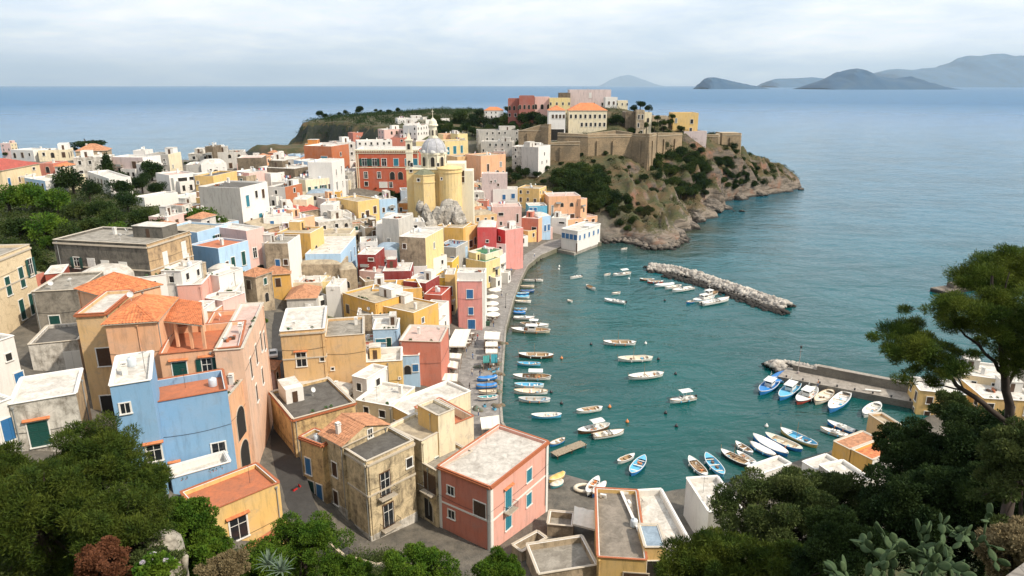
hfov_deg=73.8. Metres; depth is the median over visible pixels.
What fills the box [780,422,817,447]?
boat
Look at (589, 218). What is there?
house
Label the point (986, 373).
house
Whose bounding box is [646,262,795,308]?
breakwater rocks
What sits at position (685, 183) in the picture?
tree
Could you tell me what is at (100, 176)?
house
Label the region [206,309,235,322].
house
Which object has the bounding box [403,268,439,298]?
house
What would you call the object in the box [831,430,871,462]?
house
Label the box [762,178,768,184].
shrub
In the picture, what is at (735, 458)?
boat
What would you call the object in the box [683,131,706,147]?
citadel building
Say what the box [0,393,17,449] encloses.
house
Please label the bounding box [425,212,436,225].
rock
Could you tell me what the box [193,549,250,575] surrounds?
shrub
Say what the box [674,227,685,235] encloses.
rock
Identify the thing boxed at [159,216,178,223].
house
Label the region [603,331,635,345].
boat
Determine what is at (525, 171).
tree
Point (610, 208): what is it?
shrub
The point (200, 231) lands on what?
house
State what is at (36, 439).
window
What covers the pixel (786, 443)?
boat
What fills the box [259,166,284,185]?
house
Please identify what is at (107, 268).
house
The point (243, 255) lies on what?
window
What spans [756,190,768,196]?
rock
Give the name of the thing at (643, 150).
fortress wall
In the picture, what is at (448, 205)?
rock
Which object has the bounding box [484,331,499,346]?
awning
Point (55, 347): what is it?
house
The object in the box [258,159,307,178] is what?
house
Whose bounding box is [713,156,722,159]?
shrub
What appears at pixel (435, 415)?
house
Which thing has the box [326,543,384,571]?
garden wall
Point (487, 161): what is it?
house
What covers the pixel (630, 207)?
shrub
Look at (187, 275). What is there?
window
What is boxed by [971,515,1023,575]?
shrub
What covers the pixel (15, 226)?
tree
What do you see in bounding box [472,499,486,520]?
window
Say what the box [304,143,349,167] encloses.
house
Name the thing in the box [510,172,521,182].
tree
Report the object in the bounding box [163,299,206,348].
pergola
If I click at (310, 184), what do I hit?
house
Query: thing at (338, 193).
house
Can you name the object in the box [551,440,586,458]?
landing stage
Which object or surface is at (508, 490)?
window
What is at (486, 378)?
boat
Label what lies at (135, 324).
house
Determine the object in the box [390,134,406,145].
house
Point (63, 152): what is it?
house
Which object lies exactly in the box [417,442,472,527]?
house
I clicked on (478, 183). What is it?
house
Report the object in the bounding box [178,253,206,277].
house
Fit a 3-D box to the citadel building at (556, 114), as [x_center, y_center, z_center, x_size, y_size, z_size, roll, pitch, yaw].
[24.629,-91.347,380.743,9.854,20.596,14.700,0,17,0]
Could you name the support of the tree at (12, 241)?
on the ground
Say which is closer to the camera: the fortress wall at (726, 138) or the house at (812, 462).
the house at (812, 462)
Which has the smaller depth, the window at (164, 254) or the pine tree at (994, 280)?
the pine tree at (994, 280)
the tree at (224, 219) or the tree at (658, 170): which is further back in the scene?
the tree at (658, 170)
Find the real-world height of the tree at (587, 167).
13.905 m
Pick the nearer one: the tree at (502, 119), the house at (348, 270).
the house at (348, 270)
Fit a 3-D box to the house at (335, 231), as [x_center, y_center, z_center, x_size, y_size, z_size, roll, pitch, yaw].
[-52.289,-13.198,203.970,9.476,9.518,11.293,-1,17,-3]
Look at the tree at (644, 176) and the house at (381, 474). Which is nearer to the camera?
the house at (381, 474)
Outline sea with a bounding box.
[0,86,1023,491]
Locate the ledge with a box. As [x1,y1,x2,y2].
[1006,563,1023,575]
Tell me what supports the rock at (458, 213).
on the ground
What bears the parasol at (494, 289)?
on the quay
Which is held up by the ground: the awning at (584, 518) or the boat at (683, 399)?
the awning at (584, 518)
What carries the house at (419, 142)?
on the ground
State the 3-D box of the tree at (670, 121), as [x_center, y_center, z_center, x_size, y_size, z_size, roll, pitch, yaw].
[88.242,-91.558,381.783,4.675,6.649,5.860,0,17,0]
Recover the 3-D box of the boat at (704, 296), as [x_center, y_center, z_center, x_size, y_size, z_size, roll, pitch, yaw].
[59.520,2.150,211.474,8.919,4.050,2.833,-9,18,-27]
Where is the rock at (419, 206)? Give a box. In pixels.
[415,200,423,215]
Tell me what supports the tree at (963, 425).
on the ground
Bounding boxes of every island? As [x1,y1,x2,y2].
[693,77,767,88]
[794,69,962,89]
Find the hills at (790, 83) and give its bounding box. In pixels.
[758,77,823,87]
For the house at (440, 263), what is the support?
on the ground
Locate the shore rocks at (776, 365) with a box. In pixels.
[761,359,787,372]
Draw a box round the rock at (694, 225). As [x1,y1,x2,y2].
[690,220,700,229]
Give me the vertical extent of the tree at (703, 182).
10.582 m
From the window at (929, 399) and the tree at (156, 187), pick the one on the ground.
the tree at (156, 187)
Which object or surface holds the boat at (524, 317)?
on the sea
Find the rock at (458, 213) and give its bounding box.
[452,207,466,224]
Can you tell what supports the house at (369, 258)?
on the ground
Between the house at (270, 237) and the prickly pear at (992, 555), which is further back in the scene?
the house at (270, 237)
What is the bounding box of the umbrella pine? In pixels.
[70,139,107,147]
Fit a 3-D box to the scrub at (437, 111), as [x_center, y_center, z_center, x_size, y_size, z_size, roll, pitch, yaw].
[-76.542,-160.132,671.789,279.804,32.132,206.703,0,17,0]
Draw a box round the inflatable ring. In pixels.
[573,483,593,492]
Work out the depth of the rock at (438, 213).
235.02 m
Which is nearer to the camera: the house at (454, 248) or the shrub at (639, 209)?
the house at (454, 248)
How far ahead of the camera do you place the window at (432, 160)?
241.18 m
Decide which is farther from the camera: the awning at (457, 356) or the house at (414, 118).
the house at (414, 118)
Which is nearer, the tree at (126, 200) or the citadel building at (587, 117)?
the tree at (126, 200)
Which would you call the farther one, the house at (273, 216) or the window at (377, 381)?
the house at (273, 216)
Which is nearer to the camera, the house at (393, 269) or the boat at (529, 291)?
the house at (393, 269)
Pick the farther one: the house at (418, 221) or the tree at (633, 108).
the tree at (633, 108)
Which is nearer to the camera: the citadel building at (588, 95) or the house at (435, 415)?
the house at (435, 415)
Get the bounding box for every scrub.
[296,106,506,144]
[506,106,798,229]
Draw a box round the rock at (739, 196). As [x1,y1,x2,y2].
[734,192,748,200]
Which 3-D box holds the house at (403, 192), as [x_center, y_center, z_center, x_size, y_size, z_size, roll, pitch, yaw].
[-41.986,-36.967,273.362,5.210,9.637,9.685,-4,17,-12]
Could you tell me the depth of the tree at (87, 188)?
195.26 m
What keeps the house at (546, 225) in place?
on the ground
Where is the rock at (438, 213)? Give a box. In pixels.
[432,206,444,224]
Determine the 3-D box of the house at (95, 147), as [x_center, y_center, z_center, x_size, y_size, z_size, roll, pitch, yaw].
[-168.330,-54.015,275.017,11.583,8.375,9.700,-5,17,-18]
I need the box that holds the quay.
[454,239,601,438]
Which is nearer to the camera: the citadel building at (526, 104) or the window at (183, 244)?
the window at (183, 244)
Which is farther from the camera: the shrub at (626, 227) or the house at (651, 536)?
the shrub at (626, 227)
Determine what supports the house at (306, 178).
on the ground
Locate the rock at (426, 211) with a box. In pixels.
[421,203,430,221]
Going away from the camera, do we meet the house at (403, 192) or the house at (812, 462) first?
the house at (812, 462)
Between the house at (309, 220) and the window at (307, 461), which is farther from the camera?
the house at (309, 220)
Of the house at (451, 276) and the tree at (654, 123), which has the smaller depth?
the house at (451, 276)
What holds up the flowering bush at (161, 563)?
on the ground
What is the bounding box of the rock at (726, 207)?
[723,205,732,209]
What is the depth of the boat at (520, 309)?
202.48 m
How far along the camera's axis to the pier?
148.44 m
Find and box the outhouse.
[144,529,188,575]
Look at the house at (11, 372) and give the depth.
89.73 m
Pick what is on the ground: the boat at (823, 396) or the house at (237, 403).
the house at (237, 403)
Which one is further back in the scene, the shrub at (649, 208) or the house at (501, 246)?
the shrub at (649, 208)
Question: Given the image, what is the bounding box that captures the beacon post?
[796,345,802,373]
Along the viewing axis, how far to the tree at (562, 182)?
320.63 m
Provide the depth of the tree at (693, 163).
373.71 m
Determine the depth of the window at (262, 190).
197.04 m
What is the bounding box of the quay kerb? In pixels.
[499,242,598,425]
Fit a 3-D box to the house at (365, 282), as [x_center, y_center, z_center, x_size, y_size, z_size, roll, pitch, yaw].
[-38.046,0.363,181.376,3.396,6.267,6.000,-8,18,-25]
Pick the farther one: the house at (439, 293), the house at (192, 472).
the house at (439, 293)
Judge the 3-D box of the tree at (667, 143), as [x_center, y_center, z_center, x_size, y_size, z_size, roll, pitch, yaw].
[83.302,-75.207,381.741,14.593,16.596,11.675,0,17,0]
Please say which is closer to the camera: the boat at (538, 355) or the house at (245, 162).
the boat at (538, 355)
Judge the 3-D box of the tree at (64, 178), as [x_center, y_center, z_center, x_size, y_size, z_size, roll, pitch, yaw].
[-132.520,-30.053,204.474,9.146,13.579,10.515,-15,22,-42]
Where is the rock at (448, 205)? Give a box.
[440,198,454,224]
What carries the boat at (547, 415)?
on the sea
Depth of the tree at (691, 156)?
376.72 m
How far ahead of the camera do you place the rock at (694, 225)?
316.35 m
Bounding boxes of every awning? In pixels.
[442,373,457,381]
[447,360,457,369]
[449,329,470,346]
[450,353,461,363]
[480,415,499,429]
[483,355,489,371]
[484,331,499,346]
[485,341,497,355]
[486,349,497,353]
[491,354,497,370]
[573,506,594,533]
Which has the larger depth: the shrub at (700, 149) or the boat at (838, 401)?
the shrub at (700, 149)
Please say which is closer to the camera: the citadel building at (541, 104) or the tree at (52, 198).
the tree at (52, 198)
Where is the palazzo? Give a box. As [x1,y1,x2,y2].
[354,145,421,192]
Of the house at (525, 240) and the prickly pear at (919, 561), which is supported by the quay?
the house at (525, 240)
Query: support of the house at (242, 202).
on the ground
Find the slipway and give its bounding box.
[548,474,591,494]
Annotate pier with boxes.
[777,363,912,408]
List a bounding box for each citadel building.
[508,98,518,124]
[519,95,534,125]
[534,97,549,116]
[547,105,565,141]
[549,98,569,112]
[558,93,569,97]
[566,103,607,133]
[568,86,610,106]
[603,97,617,107]
[616,100,627,109]
[622,111,634,128]
[634,109,644,132]
[644,112,651,132]
[651,115,668,128]
[669,112,698,130]
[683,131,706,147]
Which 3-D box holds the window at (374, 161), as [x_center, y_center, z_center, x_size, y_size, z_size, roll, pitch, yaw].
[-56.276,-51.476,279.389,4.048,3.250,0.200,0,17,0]
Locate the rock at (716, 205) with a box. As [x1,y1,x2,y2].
[703,198,723,212]
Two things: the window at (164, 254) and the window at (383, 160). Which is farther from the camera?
the window at (383, 160)
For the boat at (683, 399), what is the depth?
143.67 m
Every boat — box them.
[476,382,497,388]
[477,374,497,381]
[477,394,497,400]
[478,389,496,394]
[511,324,550,333]
[512,315,534,319]
[513,310,525,313]
[513,368,550,380]
[513,388,547,394]
[514,307,526,310]
[514,382,543,387]
[515,300,530,302]
[516,295,529,298]
[517,292,528,294]
[517,361,540,365]
[518,351,553,358]
[518,396,550,402]
[520,285,533,287]
[520,289,533,292]
[520,318,548,327]
[522,279,537,281]
[531,412,561,418]
[549,471,564,483]
[550,437,564,446]
[550,479,563,488]
[570,274,582,278]
[576,406,602,413]
[578,417,609,433]
[586,284,594,290]
[586,476,599,496]
[591,429,623,439]
[591,480,606,497]
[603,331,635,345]
[605,298,626,303]
[613,268,630,275]
[617,354,652,362]
[617,453,634,463]
[628,367,663,379]
[629,454,646,475]
[640,278,653,280]
[647,280,662,283]
[654,282,673,286]
[665,284,681,289]
[669,388,696,403]
[672,285,694,291]
[688,455,707,475]
[693,293,714,302]
[699,286,717,296]
[699,296,729,305]
[704,452,724,477]
[721,442,750,466]
[735,441,752,454]
[737,450,755,463]
[750,441,775,456]
[753,433,788,456]
[759,371,779,394]
[765,432,802,451]
[772,370,783,383]
[778,377,801,400]
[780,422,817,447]
[796,381,818,404]
[814,389,834,404]
[820,426,848,437]
[828,391,851,412]
[828,420,857,433]
[862,401,881,417]
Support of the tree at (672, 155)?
on the ground
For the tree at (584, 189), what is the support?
on the ground
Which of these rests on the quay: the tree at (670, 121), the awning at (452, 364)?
the awning at (452, 364)
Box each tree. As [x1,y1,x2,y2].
[0,183,29,214]
[0,216,39,239]
[0,438,37,552]
[0,456,108,575]
[3,237,25,243]
[15,182,46,208]
[22,211,69,240]
[29,409,156,539]
[30,246,41,256]
[33,186,72,212]
[35,259,47,266]
[36,235,53,248]
[52,165,86,193]
[52,221,81,238]
[54,479,188,575]
[60,199,90,220]
[75,178,104,200]
[76,216,108,230]
[80,198,118,217]
[95,152,127,175]
[95,206,125,224]
[104,179,134,193]
[106,221,126,226]
[111,190,142,212]
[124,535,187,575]
[126,459,174,498]
[127,206,154,224]
[131,175,151,193]
[137,172,152,179]
[140,159,164,180]
[146,181,168,192]
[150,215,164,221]
[158,495,226,569]
[186,206,218,216]
[186,528,234,575]
[215,215,228,222]
[240,541,289,575]
[242,510,355,575]
[325,553,374,575]
[374,541,461,575]
[427,113,441,120]
[441,123,453,130]
[441,128,448,132]
[452,110,467,119]
[460,124,472,132]
[467,113,480,122]
[467,127,475,135]
[470,545,525,575]
[475,108,484,123]
[477,116,490,125]
[484,124,494,128]
[490,117,499,123]
[499,114,507,123]
[506,167,513,173]
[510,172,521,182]
[514,165,520,172]
[515,112,530,122]
[519,167,529,177]
[520,122,533,129]
[525,110,541,123]
[531,171,539,177]
[533,114,546,124]
[547,175,560,186]
[550,167,569,178]
[551,186,563,191]
[555,177,571,190]
[561,162,573,167]
[563,168,580,181]
[565,169,581,180]
[565,181,585,191]
[569,163,578,169]
[571,178,585,191]
[575,162,593,173]
[576,186,590,193]
[580,172,606,184]
[581,190,596,200]
[586,180,599,190]
[586,196,592,207]
[589,196,606,211]
[589,204,599,214]
[591,181,605,194]
[591,185,610,193]
[592,164,602,169]
[592,168,602,174]
[597,172,610,182]
[597,190,612,205]
[607,117,615,124]
[608,189,620,202]
[610,114,622,123]
[617,193,633,202]
[629,105,637,111]
[635,101,645,109]
[639,173,649,182]
[644,105,652,110]
[649,167,662,174]
[650,171,662,179]
[651,121,658,132]
[651,524,757,575]
[653,158,662,167]
[655,152,664,160]
[658,119,666,130]
[659,166,668,173]
[664,151,678,160]
[665,141,673,151]
[665,164,676,174]
[667,119,673,129]
[668,175,682,184]
[674,146,685,156]
[674,186,683,195]
[680,181,691,185]
[681,186,694,198]
[682,165,695,173]
[685,155,697,162]
[686,150,700,157]
[688,158,703,167]
[691,172,704,179]
[695,179,708,186]
[696,155,705,160]
[696,160,708,168]
[700,167,709,173]
[700,189,708,198]
[702,164,713,171]
[707,465,838,561]
[742,536,804,575]
[789,504,899,575]
[807,469,880,526]
[855,463,964,575]
[861,414,966,575]
[865,242,1023,573]
[871,421,904,575]
[907,460,999,575]
[917,402,1018,575]
[920,389,974,575]
[948,460,1023,575]
[965,415,1023,574]
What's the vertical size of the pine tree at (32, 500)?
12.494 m
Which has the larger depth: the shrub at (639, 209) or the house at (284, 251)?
the shrub at (639, 209)
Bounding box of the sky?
[0,0,1023,85]
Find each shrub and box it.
[73,535,133,575]
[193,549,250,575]
[315,110,322,115]
[393,192,399,198]
[605,205,613,212]
[609,202,619,208]
[611,209,620,215]
[613,218,623,225]
[624,225,631,230]
[625,204,634,210]
[635,206,643,211]
[641,209,650,215]
[642,205,652,210]
[697,147,704,152]
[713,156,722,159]
[715,159,724,164]
[722,167,729,172]
[728,142,737,148]
[732,182,739,188]
[751,180,758,185]
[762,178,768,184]
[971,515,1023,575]
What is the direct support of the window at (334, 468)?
in the house at (340, 432)
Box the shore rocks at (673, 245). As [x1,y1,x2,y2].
[601,233,690,250]
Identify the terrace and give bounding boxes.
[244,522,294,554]
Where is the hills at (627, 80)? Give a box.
[600,75,660,85]
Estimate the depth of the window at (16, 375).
90.81 m
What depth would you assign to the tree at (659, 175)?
358.63 m
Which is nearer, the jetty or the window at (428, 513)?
the window at (428, 513)
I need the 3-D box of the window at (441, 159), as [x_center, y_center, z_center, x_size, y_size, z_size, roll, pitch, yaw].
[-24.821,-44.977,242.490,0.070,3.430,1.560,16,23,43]
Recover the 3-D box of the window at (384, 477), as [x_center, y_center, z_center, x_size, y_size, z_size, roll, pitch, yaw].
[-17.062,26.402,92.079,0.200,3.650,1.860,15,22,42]
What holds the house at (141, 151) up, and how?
on the ground
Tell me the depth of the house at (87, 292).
105.69 m
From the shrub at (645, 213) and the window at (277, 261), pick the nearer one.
the window at (277, 261)
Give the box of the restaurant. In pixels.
[557,221,600,255]
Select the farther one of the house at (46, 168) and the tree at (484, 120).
the tree at (484, 120)
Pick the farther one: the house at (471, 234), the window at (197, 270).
the house at (471, 234)
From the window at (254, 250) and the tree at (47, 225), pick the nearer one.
the tree at (47, 225)
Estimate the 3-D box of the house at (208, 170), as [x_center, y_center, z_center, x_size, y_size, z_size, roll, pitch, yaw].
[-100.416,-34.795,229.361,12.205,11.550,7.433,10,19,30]
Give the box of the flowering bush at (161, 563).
[131,549,181,575]
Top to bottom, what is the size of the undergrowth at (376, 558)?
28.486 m
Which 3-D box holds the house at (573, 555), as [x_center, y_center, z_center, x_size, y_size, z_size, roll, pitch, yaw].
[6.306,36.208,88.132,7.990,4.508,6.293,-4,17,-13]
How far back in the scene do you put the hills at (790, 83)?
24314.96 m
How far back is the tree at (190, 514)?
55.19 m
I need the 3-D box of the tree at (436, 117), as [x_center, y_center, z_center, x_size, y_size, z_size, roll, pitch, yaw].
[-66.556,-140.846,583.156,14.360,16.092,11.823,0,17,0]
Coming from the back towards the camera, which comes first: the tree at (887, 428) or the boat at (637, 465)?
the boat at (637, 465)
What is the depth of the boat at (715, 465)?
119.23 m
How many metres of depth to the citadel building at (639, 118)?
377.55 m
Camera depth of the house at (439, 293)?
176.90 m
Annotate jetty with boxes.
[930,282,973,293]
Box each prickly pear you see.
[823,544,895,575]
[850,521,918,575]
[874,518,955,575]
[897,513,976,575]
[906,541,969,575]
[946,503,1010,570]
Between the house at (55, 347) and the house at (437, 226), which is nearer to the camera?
the house at (55, 347)
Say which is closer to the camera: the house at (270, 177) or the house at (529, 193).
the house at (270, 177)
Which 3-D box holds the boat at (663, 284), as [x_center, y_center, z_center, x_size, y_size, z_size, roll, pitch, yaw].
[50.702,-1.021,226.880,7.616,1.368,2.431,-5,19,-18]
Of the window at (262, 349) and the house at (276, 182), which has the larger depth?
the house at (276, 182)
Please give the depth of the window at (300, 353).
120.74 m
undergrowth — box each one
[0,187,159,272]
[0,517,1008,575]
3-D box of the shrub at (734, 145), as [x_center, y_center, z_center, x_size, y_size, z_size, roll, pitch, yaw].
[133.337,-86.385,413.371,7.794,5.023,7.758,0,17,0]
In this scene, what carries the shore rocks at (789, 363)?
in the sea
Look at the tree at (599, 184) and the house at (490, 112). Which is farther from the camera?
the house at (490, 112)
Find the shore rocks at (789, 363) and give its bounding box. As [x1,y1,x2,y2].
[783,359,816,367]
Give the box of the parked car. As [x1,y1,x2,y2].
[268,348,277,358]
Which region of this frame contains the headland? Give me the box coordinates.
[246,108,483,154]
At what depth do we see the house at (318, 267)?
174.82 m
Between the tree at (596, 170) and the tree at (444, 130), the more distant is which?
the tree at (444, 130)
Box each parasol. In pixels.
[487,294,498,298]
[487,301,498,305]
[487,307,498,311]
[487,312,499,322]
[488,287,500,291]
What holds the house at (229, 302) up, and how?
on the ground
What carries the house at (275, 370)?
on the ground
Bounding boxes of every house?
[0,140,17,158]
[0,158,41,191]
[0,244,37,333]
[0,333,24,396]
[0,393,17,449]
[8,367,92,451]
[11,144,52,160]
[24,173,68,192]
[27,322,85,373]
[31,271,103,330]
[36,271,45,285]
[38,142,74,161]
[39,158,67,175]
[44,264,69,281]
[46,167,85,189]
[52,221,193,276]
[53,162,75,172]
[73,150,114,176]
[73,272,163,307]
[73,289,134,413]
[74,143,111,156]
[82,263,134,275]
[87,169,132,194]
[100,291,179,378]
[108,350,168,493]
[112,150,160,177]
[133,146,152,154]
[134,273,168,295]
[136,160,163,179]
[137,191,178,206]
[145,147,182,171]
[148,205,187,222]
[156,168,194,192]
[158,320,246,377]
[158,368,236,470]
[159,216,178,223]
[160,260,203,296]
[168,450,231,494]
[169,203,191,212]
[176,272,212,300]
[177,220,226,243]
[178,189,196,202]
[178,197,200,208]
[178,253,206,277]
[179,462,282,540]
[185,212,215,222]
[186,157,201,172]
[188,147,205,161]
[192,237,250,271]
[193,167,223,191]
[195,167,237,190]
[198,177,269,223]
[199,158,226,171]
[199,300,214,322]
[205,142,221,158]
[205,289,245,309]
[205,303,222,318]
[206,266,245,300]
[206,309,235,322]
[208,263,233,271]
[213,302,272,462]
[214,223,263,268]
[216,218,238,223]
[217,146,245,168]
[217,368,251,468]
[218,281,243,295]
[237,151,266,169]
[237,166,266,180]
[237,171,256,180]
[243,267,275,310]
[244,217,281,231]
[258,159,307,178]
[259,153,271,165]
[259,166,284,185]
[261,233,304,281]
[263,209,292,223]
[264,221,288,235]
[264,233,301,287]
[264,265,291,300]
[268,148,276,154]
[268,179,302,205]
[268,376,356,461]
[269,359,281,389]
[270,199,289,211]
[271,152,299,164]
[272,174,287,184]
[277,220,323,259]
[278,197,292,206]
[279,305,327,381]
[284,207,314,225]
[285,284,322,307]
[288,153,300,157]
[293,175,329,192]
[293,193,313,206]
[293,204,319,216]
[293,272,326,292]
[294,158,313,165]
[296,170,312,179]
[298,422,331,503]
[301,256,347,277]
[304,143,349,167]
[305,139,332,144]
[305,236,357,267]
[306,188,332,206]
[307,158,345,196]
[315,209,352,229]
[317,191,337,210]
[317,412,390,519]
[318,293,326,305]
[319,273,338,293]
[320,198,339,215]
[323,227,356,249]
[325,316,365,383]
[326,277,347,317]
[329,136,355,160]
[334,380,353,398]
[335,190,342,196]
[336,193,381,222]
[339,262,357,290]
[342,282,402,316]
[343,209,351,217]
[344,426,417,541]
[345,166,356,185]
[345,168,355,189]
[346,180,348,193]
[348,132,362,145]
[350,160,355,167]
[352,213,375,222]
[352,221,364,242]
[352,363,387,412]
[355,137,391,148]
[356,381,414,423]
[357,247,384,275]
[357,307,372,333]
[358,266,384,287]
[359,276,374,286]
[360,217,375,236]
[360,236,377,250]
[365,327,373,344]
[366,342,403,384]
[371,312,388,323]
[372,190,396,218]
[372,273,397,290]
[372,311,400,346]
[376,212,394,244]
[377,242,399,264]
[378,125,402,138]
[382,210,413,242]
[382,257,413,279]
[383,291,438,335]
[388,380,470,421]
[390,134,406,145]
[391,412,438,518]
[395,115,421,123]
[397,278,421,298]
[398,198,407,212]
[399,227,443,268]
[399,324,449,386]
[400,187,406,200]
[403,124,428,141]
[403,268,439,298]
[403,353,420,386]
[404,119,419,124]
[406,212,424,227]
[413,265,426,274]
[414,397,473,445]
[416,140,424,145]
[417,117,449,123]
[417,398,454,456]
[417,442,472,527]
[424,281,451,323]
[425,224,444,233]
[430,299,449,334]
[433,254,446,273]
[436,269,446,285]
[436,424,549,550]
[438,131,450,139]
[438,223,477,250]
[439,314,447,324]
[442,137,467,154]
[444,219,471,241]
[444,240,467,267]
[445,266,456,314]
[447,153,468,160]
[447,255,458,271]
[450,129,467,139]
[452,239,467,257]
[457,265,486,327]
[457,279,482,329]
[466,151,505,180]
[466,250,501,287]
[468,245,502,259]
[474,177,481,187]
[474,187,483,200]
[474,200,481,206]
[474,203,487,209]
[475,208,496,223]
[476,126,517,152]
[476,195,488,207]
[477,220,496,247]
[481,137,513,156]
[482,170,506,203]
[484,107,503,126]
[485,247,510,282]
[491,200,521,227]
[493,186,517,202]
[496,243,505,252]
[497,220,522,268]
[511,530,547,561]
[512,142,541,170]
[518,183,545,208]
[521,141,549,176]
[522,210,541,241]
[523,230,536,241]
[523,234,527,246]
[525,534,596,575]
[526,202,546,212]
[534,212,550,239]
[541,191,551,202]
[544,192,580,217]
[546,509,573,536]
[551,211,569,234]
[562,213,597,225]
[577,197,586,220]
[594,487,649,575]
[620,488,690,546]
[637,523,665,575]
[683,475,741,532]
[746,455,791,480]
[801,453,837,478]
[818,459,871,502]
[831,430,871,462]
[850,440,891,484]
[866,412,900,433]
[907,377,967,415]
[955,355,999,385]
[961,375,1023,420]
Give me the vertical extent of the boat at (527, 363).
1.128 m
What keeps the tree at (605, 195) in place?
on the ground
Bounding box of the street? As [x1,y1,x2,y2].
[270,312,352,555]
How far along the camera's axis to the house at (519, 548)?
92.47 m
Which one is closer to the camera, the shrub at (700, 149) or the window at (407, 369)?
the window at (407, 369)
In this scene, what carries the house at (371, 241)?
on the ground
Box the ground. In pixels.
[0,108,1023,575]
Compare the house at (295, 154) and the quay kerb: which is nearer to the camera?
the quay kerb
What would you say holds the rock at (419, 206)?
on the ground
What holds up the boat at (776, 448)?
on the sea
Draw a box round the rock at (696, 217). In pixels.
[690,212,705,222]
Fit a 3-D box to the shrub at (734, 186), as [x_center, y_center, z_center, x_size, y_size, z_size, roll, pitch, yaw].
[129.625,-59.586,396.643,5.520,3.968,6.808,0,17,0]
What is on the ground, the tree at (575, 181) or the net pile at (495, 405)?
the tree at (575, 181)
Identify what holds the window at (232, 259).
in the house at (217, 250)
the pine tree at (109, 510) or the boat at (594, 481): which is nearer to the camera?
the pine tree at (109, 510)
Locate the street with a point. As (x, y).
(288, 467)
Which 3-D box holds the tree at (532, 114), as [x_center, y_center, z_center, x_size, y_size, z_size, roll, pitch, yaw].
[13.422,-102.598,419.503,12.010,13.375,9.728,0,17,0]
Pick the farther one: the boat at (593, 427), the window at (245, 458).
the boat at (593, 427)
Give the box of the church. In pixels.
[404,109,474,223]
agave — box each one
[255,549,278,569]
[265,553,294,575]
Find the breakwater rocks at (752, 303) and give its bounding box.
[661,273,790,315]
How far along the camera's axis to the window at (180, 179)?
225.38 m
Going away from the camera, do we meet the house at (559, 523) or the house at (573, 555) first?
the house at (573, 555)
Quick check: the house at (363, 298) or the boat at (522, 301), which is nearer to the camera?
the house at (363, 298)
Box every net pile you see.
[473,365,485,368]
[473,405,482,411]
[491,403,505,407]
[493,372,504,375]
[494,378,501,384]
[495,388,502,394]
[498,341,508,344]
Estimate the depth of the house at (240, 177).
241.34 m
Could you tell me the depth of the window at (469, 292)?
178.88 m
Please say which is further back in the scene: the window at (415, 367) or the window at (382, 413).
the window at (415, 367)
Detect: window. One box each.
[0,416,16,443]
[3,275,13,296]
[4,351,14,362]
[12,370,24,385]
[17,266,27,288]
[17,298,27,320]
[21,415,51,449]
[25,257,36,277]
[27,293,35,315]
[47,315,61,324]
[63,350,83,369]
[70,257,82,268]
[87,258,95,266]
[94,347,111,367]
[98,394,113,413]
[118,401,132,415]
[142,440,164,462]
[162,251,168,267]
[167,459,180,464]
[168,275,174,282]
[168,358,188,375]
[170,177,175,190]
[177,177,187,181]
[181,241,187,257]
[185,272,190,280]
[195,354,216,371]
[196,268,200,276]
[210,440,227,453]
[225,509,250,540]
[230,256,235,266]
[236,405,246,442]
[240,438,250,466]
[241,250,246,265]
[245,194,250,207]
[249,356,253,380]
[252,247,257,258]
[254,343,258,365]
[255,382,259,403]
[259,331,263,352]
[261,188,264,198]
[261,366,264,385]
[263,277,267,285]
[263,331,266,351]
[264,292,269,301]
[275,259,280,265]
[276,370,279,380]
[283,259,288,265]
[293,350,307,367]
[304,456,312,476]
[307,479,314,493]
[315,482,323,500]
[320,299,324,305]
[331,460,338,479]
[332,488,338,507]
[356,382,361,391]
[359,158,369,165]
[363,406,368,412]
[367,427,373,439]
[369,158,379,165]
[373,206,376,213]
[375,338,386,342]
[375,377,380,387]
[378,409,385,418]
[379,182,387,187]
[379,469,391,497]
[381,158,386,165]
[382,500,394,528]
[386,337,391,346]
[390,172,394,179]
[393,158,398,165]
[398,172,402,179]
[403,365,411,374]
[405,455,413,469]
[412,364,418,371]
[413,158,417,164]
[423,470,435,494]
[424,496,433,522]
[430,157,434,166]
[440,157,443,165]
[446,484,454,497]
[446,508,455,520]
[453,146,456,153]
[466,289,473,298]
[467,319,475,329]
[468,307,473,314]
[469,239,472,247]
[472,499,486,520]
[504,482,514,509]
[505,515,512,532]
[526,466,532,484]
[526,490,532,508]
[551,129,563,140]
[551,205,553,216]
[646,560,658,575]
[913,389,917,401]
[923,411,930,415]
[925,396,933,404]
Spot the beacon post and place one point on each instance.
(801, 346)
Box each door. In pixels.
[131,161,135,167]
[245,279,251,289]
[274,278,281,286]
[345,304,349,313]
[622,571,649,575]
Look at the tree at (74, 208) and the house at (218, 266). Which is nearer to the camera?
the house at (218, 266)
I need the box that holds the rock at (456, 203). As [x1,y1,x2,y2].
[450,199,461,209]
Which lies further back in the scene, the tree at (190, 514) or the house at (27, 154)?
the house at (27, 154)
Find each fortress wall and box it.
[518,124,550,144]
[550,141,579,161]
[557,133,631,158]
[631,133,656,171]
[656,133,682,155]
[707,134,719,144]
[716,132,741,155]
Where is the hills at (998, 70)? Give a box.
[874,54,1023,86]
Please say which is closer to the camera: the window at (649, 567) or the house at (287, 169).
the window at (649, 567)

